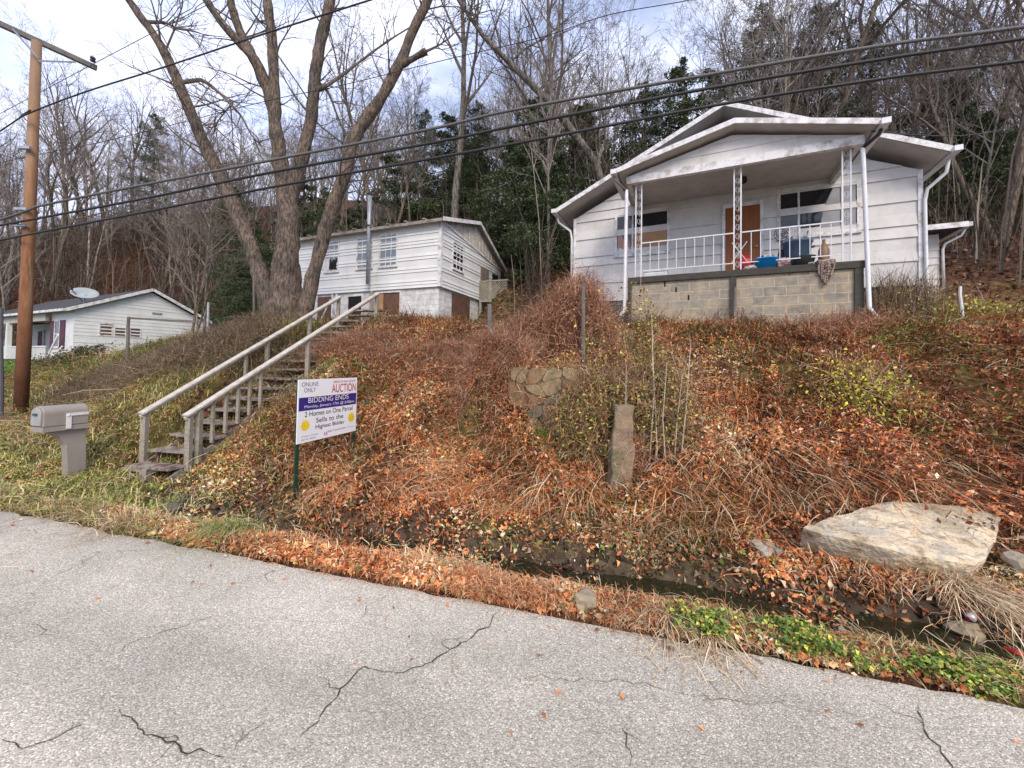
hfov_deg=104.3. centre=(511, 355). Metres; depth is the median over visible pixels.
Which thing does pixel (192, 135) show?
bare tree
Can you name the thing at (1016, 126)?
bare tree
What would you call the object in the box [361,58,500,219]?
bare tree
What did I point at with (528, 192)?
evergreen tree
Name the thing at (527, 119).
evergreen tree
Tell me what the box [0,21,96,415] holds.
utility pole
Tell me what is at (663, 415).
bare sapling
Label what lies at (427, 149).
bare tree
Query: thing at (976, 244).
undergrowth
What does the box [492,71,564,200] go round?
bare tree
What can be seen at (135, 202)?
bare tree
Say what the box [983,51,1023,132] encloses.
bare tree
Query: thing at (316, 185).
bare tree
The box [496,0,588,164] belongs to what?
bare tree
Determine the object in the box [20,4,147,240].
bare tree
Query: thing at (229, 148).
bare tree
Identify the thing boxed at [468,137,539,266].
evergreen tree
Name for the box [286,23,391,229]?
bare tree
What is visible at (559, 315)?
vine mound
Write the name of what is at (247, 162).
bare tree
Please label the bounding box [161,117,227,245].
bare tree
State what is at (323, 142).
bare tree
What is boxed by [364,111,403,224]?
bare tree
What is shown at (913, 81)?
bare tree
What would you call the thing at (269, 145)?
bare tree
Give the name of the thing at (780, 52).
bare tree
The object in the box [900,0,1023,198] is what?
bare tree
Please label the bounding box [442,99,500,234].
evergreen tree
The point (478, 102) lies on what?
bare tree
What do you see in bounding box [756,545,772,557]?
stone
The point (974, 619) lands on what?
drink can
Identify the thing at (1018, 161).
bare tree
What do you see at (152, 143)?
evergreen tree
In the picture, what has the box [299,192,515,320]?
two storey house
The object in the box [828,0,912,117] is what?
bare tree
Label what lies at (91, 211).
bare tree
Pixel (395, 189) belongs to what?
evergreen tree
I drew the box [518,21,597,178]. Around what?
bare tree
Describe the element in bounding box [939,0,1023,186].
bare tree
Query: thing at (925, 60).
bare tree
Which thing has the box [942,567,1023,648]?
grass tuft
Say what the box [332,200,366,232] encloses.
evergreen tree
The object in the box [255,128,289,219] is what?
bare tree
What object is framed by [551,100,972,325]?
bungalow
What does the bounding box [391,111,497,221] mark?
evergreen tree
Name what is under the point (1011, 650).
red plastic strip
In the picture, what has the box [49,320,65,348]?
window
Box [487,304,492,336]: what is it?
fence post
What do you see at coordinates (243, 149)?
bare tree
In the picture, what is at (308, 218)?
evergreen tree
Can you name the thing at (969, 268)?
woodland litter
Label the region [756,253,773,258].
laundry
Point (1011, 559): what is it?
stone
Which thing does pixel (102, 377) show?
brush hedge
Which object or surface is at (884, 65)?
bare tree
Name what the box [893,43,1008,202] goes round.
evergreen tree
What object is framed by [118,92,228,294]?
bare tree
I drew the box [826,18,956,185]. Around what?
evergreen tree
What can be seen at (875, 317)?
dry bush
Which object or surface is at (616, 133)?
bare tree
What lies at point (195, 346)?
brush hedge
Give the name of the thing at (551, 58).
bare tree
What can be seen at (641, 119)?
overhead cable
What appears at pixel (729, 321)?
dry weeds
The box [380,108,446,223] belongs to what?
evergreen tree
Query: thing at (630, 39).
bare tree
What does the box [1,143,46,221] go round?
bare tree
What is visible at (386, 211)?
bare tree
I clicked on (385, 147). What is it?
bare tree
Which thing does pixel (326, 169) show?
bare tree
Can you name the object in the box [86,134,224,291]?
bare tree
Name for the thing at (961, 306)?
white stake
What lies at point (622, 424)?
stone gatepost
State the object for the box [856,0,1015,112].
bare tree
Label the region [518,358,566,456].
green weed
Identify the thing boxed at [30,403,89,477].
mailbox
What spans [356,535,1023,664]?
ditch water
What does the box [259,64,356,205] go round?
bare tree
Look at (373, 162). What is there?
bare tree
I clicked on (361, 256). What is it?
window
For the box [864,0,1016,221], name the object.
bare tree
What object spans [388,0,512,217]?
bare tree
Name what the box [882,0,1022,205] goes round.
bare tree
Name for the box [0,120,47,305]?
bare tree
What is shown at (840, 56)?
bare tree
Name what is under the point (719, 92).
bare tree
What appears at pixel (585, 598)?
stone
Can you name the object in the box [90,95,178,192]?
bare tree
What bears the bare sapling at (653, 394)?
on the ground at (994, 286)
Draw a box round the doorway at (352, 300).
[346,294,363,319]
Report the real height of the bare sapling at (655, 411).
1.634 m
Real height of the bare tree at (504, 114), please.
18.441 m
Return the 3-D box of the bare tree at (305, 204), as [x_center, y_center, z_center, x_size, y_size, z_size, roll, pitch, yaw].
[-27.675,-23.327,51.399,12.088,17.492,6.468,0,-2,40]
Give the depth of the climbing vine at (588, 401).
5.50 m
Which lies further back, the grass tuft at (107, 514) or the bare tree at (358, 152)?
the bare tree at (358, 152)
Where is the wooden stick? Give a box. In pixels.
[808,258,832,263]
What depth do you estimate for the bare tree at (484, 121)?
33.73 m
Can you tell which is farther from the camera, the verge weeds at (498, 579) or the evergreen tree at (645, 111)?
the evergreen tree at (645, 111)
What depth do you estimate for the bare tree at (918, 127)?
18.22 m
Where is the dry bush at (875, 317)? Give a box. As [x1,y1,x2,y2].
[757,299,913,347]
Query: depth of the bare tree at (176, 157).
58.43 m
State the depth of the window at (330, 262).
16.09 m
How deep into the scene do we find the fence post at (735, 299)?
8.61 m
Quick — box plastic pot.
[793,254,815,264]
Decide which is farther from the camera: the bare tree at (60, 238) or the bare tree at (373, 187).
the bare tree at (60, 238)
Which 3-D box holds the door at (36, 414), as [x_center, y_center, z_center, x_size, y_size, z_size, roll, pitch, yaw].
[-6.511,0.844,5.437,0.210,0.240,0.038,1,-2,16]
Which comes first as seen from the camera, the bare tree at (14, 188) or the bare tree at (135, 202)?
the bare tree at (135, 202)
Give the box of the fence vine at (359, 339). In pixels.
[304,327,476,375]
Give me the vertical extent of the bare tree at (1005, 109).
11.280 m
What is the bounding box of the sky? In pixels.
[0,0,1023,233]
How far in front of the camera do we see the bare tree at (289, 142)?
48.72 m
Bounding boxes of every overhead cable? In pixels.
[0,0,216,113]
[0,0,372,131]
[0,0,689,162]
[0,25,1023,220]
[0,36,1023,225]
[0,59,1023,240]
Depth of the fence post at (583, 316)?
6.99 m
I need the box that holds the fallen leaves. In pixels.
[10,518,1020,742]
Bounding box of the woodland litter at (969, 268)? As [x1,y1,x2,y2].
[0,206,1023,329]
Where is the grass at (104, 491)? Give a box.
[0,291,1022,532]
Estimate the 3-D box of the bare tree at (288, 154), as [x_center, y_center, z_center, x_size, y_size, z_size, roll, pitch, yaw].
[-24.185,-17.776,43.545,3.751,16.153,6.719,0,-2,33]
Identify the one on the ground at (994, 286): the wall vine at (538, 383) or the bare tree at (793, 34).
the bare tree at (793, 34)
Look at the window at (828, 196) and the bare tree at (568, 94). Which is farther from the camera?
the bare tree at (568, 94)
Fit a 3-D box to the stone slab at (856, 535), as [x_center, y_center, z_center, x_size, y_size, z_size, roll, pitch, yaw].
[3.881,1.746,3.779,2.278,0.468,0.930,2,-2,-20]
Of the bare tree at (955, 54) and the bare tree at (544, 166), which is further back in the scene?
the bare tree at (955, 54)
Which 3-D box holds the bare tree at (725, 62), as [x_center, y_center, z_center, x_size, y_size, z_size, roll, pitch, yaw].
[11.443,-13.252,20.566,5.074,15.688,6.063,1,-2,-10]
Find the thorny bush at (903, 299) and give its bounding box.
[864,258,1003,320]
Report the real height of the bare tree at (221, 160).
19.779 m
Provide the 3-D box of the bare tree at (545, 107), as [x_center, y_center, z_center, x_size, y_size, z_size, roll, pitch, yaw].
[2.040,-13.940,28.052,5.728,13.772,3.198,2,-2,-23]
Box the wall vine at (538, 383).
[505,328,568,432]
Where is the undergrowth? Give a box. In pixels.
[0,48,1023,344]
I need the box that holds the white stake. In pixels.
[958,286,964,317]
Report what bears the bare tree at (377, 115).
on the ground at (994, 286)
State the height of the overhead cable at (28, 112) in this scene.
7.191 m
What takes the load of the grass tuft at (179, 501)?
on the ground at (994, 286)
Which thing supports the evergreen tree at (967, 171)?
on the ground at (994, 286)
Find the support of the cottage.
on the ground at (994, 286)
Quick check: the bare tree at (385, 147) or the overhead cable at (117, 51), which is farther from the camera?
the bare tree at (385, 147)
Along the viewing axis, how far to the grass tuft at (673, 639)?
2.53 m
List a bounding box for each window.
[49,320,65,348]
[99,323,112,335]
[114,327,125,336]
[130,328,141,337]
[323,241,339,273]
[355,235,373,270]
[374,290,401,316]
[378,232,397,268]
[452,241,464,273]
[614,206,669,257]
[776,178,862,240]
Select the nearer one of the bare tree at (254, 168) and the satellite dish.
the satellite dish
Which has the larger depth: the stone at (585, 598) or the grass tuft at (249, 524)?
the grass tuft at (249, 524)
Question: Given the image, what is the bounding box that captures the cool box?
[644,269,668,276]
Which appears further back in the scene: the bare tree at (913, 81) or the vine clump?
the bare tree at (913, 81)
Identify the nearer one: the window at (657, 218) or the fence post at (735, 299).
the fence post at (735, 299)
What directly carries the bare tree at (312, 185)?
on the ground at (994, 286)
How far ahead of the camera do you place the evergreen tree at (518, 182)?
22.93 m
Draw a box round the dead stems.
[0,302,1023,695]
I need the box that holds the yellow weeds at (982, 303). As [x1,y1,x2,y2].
[895,273,1023,318]
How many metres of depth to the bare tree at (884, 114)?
22.56 m
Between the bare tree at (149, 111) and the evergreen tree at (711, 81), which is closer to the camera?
the evergreen tree at (711, 81)
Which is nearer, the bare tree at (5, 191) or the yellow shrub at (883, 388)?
the yellow shrub at (883, 388)
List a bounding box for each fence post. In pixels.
[0,308,3,422]
[125,316,129,363]
[206,302,209,328]
[252,262,254,313]
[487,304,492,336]
[581,282,585,367]
[733,287,736,327]
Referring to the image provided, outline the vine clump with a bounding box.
[409,317,569,447]
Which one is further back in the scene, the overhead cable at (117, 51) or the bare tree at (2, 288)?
the bare tree at (2, 288)
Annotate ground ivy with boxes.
[660,598,1023,703]
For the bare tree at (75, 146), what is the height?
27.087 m
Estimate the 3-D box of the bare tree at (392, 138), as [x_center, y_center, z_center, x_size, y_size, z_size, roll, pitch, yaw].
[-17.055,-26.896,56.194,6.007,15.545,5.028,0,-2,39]
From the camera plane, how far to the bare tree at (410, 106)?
49.75 m
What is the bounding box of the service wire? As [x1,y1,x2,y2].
[871,121,1023,136]
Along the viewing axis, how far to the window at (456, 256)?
15.29 m
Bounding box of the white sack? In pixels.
[743,265,756,268]
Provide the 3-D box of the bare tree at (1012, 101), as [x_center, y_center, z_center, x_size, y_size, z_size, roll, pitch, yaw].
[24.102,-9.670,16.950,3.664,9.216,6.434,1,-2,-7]
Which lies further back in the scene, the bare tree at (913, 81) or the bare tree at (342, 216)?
the bare tree at (342, 216)
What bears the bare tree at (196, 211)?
on the ground at (994, 286)
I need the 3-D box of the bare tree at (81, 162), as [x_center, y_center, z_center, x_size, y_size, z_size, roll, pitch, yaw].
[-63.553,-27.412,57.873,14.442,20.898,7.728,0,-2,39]
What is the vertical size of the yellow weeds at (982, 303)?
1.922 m
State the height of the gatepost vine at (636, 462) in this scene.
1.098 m
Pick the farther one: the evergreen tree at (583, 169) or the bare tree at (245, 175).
the bare tree at (245, 175)
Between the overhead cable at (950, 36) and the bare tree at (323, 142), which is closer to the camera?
the overhead cable at (950, 36)
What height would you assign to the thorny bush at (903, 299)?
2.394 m
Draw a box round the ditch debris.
[122,466,1023,634]
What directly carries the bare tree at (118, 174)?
on the ground at (994, 286)
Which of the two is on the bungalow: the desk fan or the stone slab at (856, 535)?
the desk fan
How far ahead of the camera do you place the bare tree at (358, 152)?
23.67 m
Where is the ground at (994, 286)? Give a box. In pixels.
[0,200,1023,708]
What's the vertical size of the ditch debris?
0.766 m
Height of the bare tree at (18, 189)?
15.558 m
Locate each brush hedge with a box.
[8,325,224,415]
[82,297,334,413]
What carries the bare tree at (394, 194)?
on the ground at (994, 286)
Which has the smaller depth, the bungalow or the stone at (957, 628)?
the stone at (957, 628)
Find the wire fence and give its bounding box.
[318,305,578,361]
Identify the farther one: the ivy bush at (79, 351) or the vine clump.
the ivy bush at (79, 351)
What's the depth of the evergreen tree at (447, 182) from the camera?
28.88 m
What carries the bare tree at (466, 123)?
on the ground at (994, 286)
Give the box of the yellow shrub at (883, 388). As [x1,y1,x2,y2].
[787,338,958,435]
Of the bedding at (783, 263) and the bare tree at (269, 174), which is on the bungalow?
the bedding at (783, 263)
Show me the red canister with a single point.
(747, 258)
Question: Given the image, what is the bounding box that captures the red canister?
[737,253,752,269]
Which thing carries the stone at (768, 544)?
on the ground at (994, 286)
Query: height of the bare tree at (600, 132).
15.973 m
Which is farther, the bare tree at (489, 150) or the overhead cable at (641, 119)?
the bare tree at (489, 150)
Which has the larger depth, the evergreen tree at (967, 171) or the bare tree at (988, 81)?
the bare tree at (988, 81)
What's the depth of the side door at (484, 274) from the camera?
17.42 m
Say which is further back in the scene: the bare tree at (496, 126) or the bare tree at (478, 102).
the bare tree at (478, 102)
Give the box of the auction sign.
[293,378,356,500]
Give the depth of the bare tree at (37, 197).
55.87 m
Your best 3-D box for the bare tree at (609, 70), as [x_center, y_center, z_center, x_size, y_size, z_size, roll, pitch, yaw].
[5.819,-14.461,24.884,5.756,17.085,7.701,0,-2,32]
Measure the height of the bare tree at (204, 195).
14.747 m
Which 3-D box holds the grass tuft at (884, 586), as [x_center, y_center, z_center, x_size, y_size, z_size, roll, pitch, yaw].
[3.206,1.975,3.398,1.845,0.790,1.537,1,-2,0]
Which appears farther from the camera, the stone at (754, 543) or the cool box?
the cool box
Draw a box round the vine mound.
[455,252,648,367]
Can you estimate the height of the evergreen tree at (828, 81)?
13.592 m
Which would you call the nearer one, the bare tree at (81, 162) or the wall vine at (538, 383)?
the wall vine at (538, 383)
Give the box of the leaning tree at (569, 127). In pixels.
[443,0,615,181]
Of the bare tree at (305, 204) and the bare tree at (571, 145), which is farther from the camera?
the bare tree at (305, 204)
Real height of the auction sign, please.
1.823 m
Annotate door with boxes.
[30,408,41,425]
[36,330,44,354]
[480,266,488,297]
[722,200,763,270]
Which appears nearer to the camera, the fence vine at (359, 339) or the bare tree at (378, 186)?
the fence vine at (359, 339)
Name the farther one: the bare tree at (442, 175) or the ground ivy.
the bare tree at (442, 175)
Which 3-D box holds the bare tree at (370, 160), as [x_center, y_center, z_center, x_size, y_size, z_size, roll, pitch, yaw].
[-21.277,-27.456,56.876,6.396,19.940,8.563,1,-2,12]
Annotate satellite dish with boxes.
[69,287,98,302]
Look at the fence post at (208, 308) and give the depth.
14.01 m
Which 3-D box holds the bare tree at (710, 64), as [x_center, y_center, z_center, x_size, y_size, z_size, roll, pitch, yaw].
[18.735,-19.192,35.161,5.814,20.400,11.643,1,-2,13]
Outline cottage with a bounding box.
[3,288,211,359]
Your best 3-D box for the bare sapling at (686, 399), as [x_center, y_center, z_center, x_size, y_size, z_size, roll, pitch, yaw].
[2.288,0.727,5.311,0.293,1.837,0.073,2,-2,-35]
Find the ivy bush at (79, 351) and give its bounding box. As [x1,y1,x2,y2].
[9,337,130,369]
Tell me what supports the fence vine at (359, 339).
attached to the wire fence
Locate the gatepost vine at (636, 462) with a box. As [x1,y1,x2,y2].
[598,425,677,481]
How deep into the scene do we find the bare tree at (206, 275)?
18.15 m
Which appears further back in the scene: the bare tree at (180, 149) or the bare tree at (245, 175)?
the bare tree at (180, 149)
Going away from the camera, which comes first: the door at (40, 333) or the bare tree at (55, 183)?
the door at (40, 333)
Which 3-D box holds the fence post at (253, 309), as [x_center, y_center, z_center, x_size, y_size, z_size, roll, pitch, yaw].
[-7.166,-1.594,11.044,0.124,1.971,0.070,1,-2,0]
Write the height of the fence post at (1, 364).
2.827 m
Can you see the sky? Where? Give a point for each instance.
(94, 21)
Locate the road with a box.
[0,511,1023,767]
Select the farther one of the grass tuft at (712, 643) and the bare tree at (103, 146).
the bare tree at (103, 146)
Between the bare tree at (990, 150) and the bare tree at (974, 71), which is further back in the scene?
the bare tree at (974, 71)
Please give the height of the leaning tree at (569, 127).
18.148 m
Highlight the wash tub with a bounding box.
[753,256,778,267]
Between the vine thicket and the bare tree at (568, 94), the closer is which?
the vine thicket
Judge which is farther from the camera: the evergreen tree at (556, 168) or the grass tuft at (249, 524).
the evergreen tree at (556, 168)
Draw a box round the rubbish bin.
[780,230,814,264]
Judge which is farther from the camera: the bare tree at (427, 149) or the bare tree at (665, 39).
the bare tree at (427, 149)
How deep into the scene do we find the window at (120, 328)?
23.37 m
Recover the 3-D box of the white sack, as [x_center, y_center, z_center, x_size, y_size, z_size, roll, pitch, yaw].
[5.316,-1.956,8.881,0.280,0.120,0.221,0,-2,25]
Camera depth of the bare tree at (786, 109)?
19.28 m
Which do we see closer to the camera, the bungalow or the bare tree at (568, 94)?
the bungalow
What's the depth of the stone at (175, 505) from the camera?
4.92 m
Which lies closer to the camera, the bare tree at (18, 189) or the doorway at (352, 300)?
the doorway at (352, 300)
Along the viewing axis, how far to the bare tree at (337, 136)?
50.87 m
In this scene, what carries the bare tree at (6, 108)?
on the ground at (994, 286)
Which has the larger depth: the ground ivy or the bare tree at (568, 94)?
the bare tree at (568, 94)
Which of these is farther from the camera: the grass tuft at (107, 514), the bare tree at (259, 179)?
the bare tree at (259, 179)
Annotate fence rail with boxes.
[128,317,198,322]
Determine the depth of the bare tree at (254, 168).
54.80 m
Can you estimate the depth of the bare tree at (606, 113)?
19.77 m
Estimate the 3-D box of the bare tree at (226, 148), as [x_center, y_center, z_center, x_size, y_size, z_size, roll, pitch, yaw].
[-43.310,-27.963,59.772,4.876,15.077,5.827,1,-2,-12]
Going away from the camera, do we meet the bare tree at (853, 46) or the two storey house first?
the two storey house
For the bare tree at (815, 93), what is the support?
on the ground at (994, 286)
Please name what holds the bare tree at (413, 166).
on the ground at (994, 286)
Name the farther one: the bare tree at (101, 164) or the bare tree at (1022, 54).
the bare tree at (101, 164)
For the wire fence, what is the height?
1.462 m
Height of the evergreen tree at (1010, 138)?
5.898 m
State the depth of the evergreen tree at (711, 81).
26.00 m
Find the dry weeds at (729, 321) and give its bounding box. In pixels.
[678,302,752,335]
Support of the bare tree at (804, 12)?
on the ground at (994, 286)
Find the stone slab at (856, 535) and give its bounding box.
[799,501,1000,580]
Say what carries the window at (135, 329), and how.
in the cottage
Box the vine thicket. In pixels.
[283,316,485,399]
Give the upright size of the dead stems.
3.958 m
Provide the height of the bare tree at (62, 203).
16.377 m
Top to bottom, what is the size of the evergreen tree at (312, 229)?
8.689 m
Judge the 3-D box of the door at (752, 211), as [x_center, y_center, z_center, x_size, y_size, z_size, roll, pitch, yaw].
[6.010,-2.921,10.378,0.940,2.148,0.102,0,-2,25]
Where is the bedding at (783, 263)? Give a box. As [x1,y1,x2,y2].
[776,257,790,266]
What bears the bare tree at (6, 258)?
on the ground at (994, 286)
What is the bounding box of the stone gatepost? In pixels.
[606,404,635,492]
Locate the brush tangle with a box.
[0,315,1023,575]
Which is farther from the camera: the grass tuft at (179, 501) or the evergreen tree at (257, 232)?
the evergreen tree at (257, 232)
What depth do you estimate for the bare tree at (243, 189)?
35.61 m
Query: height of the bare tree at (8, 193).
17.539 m
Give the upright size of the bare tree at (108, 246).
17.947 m
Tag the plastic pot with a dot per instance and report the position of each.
(805, 259)
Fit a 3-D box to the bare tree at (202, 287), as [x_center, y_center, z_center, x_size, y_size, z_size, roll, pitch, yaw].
[-28.296,-11.772,36.201,6.383,17.261,11.929,0,-2,18]
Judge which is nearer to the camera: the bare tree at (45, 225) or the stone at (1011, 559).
the stone at (1011, 559)
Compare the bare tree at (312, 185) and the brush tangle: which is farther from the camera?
the bare tree at (312, 185)
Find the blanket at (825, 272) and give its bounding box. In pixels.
[814,259,835,284]
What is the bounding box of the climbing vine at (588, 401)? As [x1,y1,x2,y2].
[524,269,742,477]
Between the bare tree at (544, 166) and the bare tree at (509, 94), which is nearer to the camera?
the bare tree at (544, 166)
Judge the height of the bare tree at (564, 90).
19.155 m
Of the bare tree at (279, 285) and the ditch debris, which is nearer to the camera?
the ditch debris
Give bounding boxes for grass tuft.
[5,500,201,568]
[136,508,283,569]
[137,468,232,514]
[270,481,336,527]
[600,590,775,684]
[617,606,832,720]
[783,521,1019,651]
[883,558,1023,651]
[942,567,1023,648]
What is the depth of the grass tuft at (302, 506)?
4.99 m
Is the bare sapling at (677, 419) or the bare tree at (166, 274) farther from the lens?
the bare tree at (166, 274)
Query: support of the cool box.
on the bungalow
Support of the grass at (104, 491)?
on the ground at (994, 286)
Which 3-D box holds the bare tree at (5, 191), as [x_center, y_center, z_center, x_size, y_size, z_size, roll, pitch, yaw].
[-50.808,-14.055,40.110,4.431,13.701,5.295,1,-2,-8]
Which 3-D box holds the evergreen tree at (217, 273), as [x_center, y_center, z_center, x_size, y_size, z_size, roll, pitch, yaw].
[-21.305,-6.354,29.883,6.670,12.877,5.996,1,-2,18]
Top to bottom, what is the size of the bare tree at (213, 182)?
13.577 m
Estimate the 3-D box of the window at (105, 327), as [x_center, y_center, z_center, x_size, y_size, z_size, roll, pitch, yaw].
[-23.274,-1.470,22.816,0.047,0.720,0.590,0,-2,25]
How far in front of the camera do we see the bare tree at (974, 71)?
22.45 m
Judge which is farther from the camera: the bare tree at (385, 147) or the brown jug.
the bare tree at (385, 147)
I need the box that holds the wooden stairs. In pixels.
[121,292,384,483]
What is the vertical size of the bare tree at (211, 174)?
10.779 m
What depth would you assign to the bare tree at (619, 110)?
47.38 m
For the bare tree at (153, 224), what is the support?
on the ground at (994, 286)
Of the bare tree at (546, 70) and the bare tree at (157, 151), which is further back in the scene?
the bare tree at (157, 151)
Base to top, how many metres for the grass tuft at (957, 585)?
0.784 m
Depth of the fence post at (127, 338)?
12.48 m
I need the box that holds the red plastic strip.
[1004,646,1023,657]
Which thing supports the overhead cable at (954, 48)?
attached to the utility pole
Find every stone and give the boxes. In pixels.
[164,501,181,513]
[575,587,597,611]
[750,540,763,548]
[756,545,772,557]
[762,540,775,548]
[773,547,782,553]
[942,620,985,641]
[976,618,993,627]
[1000,550,1023,572]
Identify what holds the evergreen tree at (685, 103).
on the ground at (994, 286)
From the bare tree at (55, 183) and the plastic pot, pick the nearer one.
the plastic pot
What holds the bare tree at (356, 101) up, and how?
on the ground at (994, 286)
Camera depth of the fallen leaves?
2.37 m
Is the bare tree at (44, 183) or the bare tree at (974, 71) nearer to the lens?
the bare tree at (974, 71)
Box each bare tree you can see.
[0,1,133,248]
[0,73,98,269]
[0,88,40,256]
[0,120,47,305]
[0,128,151,292]
[0,132,54,273]
[0,138,22,236]
[0,139,36,258]
[0,144,69,345]
[0,147,42,236]
[0,174,57,234]
[0,224,41,304]
[1,102,85,241]
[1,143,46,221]
[13,46,109,171]
[13,106,90,250]
[18,124,79,233]
[19,134,93,235]
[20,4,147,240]
[20,97,113,256]
[20,212,129,298]
[22,88,151,288]
[42,105,105,233]
[70,102,134,225]
[71,82,156,260]
[79,143,178,265]
[85,0,505,320]
[85,56,175,237]
[85,157,141,249]
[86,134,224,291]
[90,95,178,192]
[102,127,139,221]
[115,145,273,312]
[116,168,221,295]
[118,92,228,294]
[127,104,202,234]
[133,118,272,331]
[141,142,269,333]
[151,121,185,209]
[158,96,246,213]
[161,68,266,258]
[161,116,206,221]
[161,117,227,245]
[165,138,246,269]
[169,109,267,261]
[184,155,246,227]
[185,147,258,246]
[207,116,240,214]
[210,95,268,172]
[211,121,269,300]
[223,131,256,173]
[227,120,271,227]
[228,150,259,246]
[232,115,295,268]
[234,119,269,223]
[241,121,292,229]
[253,126,393,237]
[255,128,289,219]
[258,0,467,226]
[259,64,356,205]
[261,134,295,233]
[263,119,321,206]
[268,111,311,185]
[281,117,325,236]
[282,94,341,224]
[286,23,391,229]
[300,134,334,234]
[301,70,442,228]
[306,128,384,230]
[310,134,337,207]
[319,99,360,229]
[319,120,389,221]
[320,52,400,225]
[323,22,426,218]
[334,114,388,226]
[348,139,435,223]
[358,111,420,226]
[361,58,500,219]
[363,112,404,215]
[364,101,391,212]
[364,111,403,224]
[373,162,413,221]
[378,118,407,217]
[382,119,434,220]
[386,37,435,197]
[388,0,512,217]
[404,111,444,188]
[418,83,535,214]
[428,132,467,218]
[429,63,528,209]
[436,90,495,177]
[442,0,618,178]
[453,82,507,195]
[464,1,559,264]
[465,20,630,192]
[473,62,526,191]
[475,108,500,213]
[482,18,553,154]
[484,0,608,272]
[490,9,593,288]
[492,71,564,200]
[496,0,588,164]
[507,73,567,155]
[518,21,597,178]
[529,39,601,183]
[535,45,628,187]
[538,47,677,193]
[541,0,668,186]
[565,0,648,175]
[584,100,641,162]
[585,0,708,139]
[589,54,664,159]
[602,34,670,147]
[617,2,706,145]
[646,0,774,133]
[673,0,810,108]
[679,0,899,111]
[691,33,769,104]
[696,0,881,112]
[697,0,839,110]
[706,0,887,112]
[716,0,864,117]
[721,0,908,117]
[751,2,912,127]
[758,11,860,117]
[775,0,872,117]
[787,0,883,116]
[824,0,939,131]
[826,0,1023,245]
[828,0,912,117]
[835,0,1004,138]
[838,0,1000,138]
[840,1,1007,139]
[845,0,926,132]
[851,0,955,137]
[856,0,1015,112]
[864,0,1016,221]
[880,0,1014,215]
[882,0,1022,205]
[883,0,1010,220]
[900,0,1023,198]
[905,2,1022,156]
[913,12,1022,138]
[921,0,1023,107]
[926,0,1023,241]
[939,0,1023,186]
[955,0,1023,129]
[956,0,1023,94]
[965,3,1023,148]
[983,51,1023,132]
[984,67,1023,162]
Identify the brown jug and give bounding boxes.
[818,239,829,259]
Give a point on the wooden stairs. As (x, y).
(145, 466)
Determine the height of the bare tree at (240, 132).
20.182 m
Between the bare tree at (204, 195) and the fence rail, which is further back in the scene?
the bare tree at (204, 195)
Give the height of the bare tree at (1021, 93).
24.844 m
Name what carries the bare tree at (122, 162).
on the ground at (994, 286)
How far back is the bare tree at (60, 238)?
45.47 m
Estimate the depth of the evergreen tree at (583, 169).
22.55 m
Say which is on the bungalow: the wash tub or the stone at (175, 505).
the wash tub
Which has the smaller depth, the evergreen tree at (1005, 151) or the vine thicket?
the vine thicket
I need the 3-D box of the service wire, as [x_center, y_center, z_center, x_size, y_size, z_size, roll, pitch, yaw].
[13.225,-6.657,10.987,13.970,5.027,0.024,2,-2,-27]
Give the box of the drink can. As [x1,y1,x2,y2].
[964,610,979,622]
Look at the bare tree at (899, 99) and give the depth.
15.63 m
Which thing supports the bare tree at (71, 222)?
on the ground at (994, 286)
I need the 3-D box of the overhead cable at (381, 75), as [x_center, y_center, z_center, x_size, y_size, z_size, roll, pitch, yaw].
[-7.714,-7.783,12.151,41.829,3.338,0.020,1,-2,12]
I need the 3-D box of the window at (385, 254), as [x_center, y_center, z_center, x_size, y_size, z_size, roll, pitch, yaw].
[-4.675,-3.967,15.038,0.880,1.325,0.075,0,-2,22]
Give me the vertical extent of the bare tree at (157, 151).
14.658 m
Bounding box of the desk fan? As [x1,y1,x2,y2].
[774,228,788,257]
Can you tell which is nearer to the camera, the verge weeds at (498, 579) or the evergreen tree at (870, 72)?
the verge weeds at (498, 579)
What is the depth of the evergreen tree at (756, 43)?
23.15 m
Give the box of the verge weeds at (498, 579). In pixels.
[0,477,1023,709]
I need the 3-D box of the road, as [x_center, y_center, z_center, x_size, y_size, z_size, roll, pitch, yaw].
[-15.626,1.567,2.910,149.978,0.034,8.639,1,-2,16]
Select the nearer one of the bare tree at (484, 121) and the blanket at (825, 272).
the blanket at (825, 272)
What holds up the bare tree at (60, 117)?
on the ground at (994, 286)
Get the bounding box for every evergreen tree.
[115,113,190,238]
[182,187,269,324]
[209,221,273,326]
[245,175,338,262]
[300,187,344,235]
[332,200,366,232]
[364,153,433,226]
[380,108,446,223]
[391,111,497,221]
[424,138,501,232]
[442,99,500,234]
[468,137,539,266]
[479,131,570,282]
[486,96,582,246]
[486,131,570,254]
[502,151,577,271]
[540,104,607,243]
[543,101,622,239]
[606,80,669,171]
[639,54,709,149]
[693,66,745,118]
[716,2,831,117]
[771,1,873,117]
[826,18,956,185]
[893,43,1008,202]
[919,69,1023,224]
[927,108,1023,233]
[942,103,1022,220]
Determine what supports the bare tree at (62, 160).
on the ground at (994, 286)
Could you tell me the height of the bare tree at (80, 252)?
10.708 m
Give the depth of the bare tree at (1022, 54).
19.38 m
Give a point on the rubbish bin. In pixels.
(804, 246)
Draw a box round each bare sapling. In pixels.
[618,364,633,473]
[648,313,656,473]
[652,357,660,462]
[658,365,666,472]
[673,374,682,463]
[681,343,690,451]
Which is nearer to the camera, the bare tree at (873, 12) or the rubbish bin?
the rubbish bin
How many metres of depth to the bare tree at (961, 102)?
17.55 m

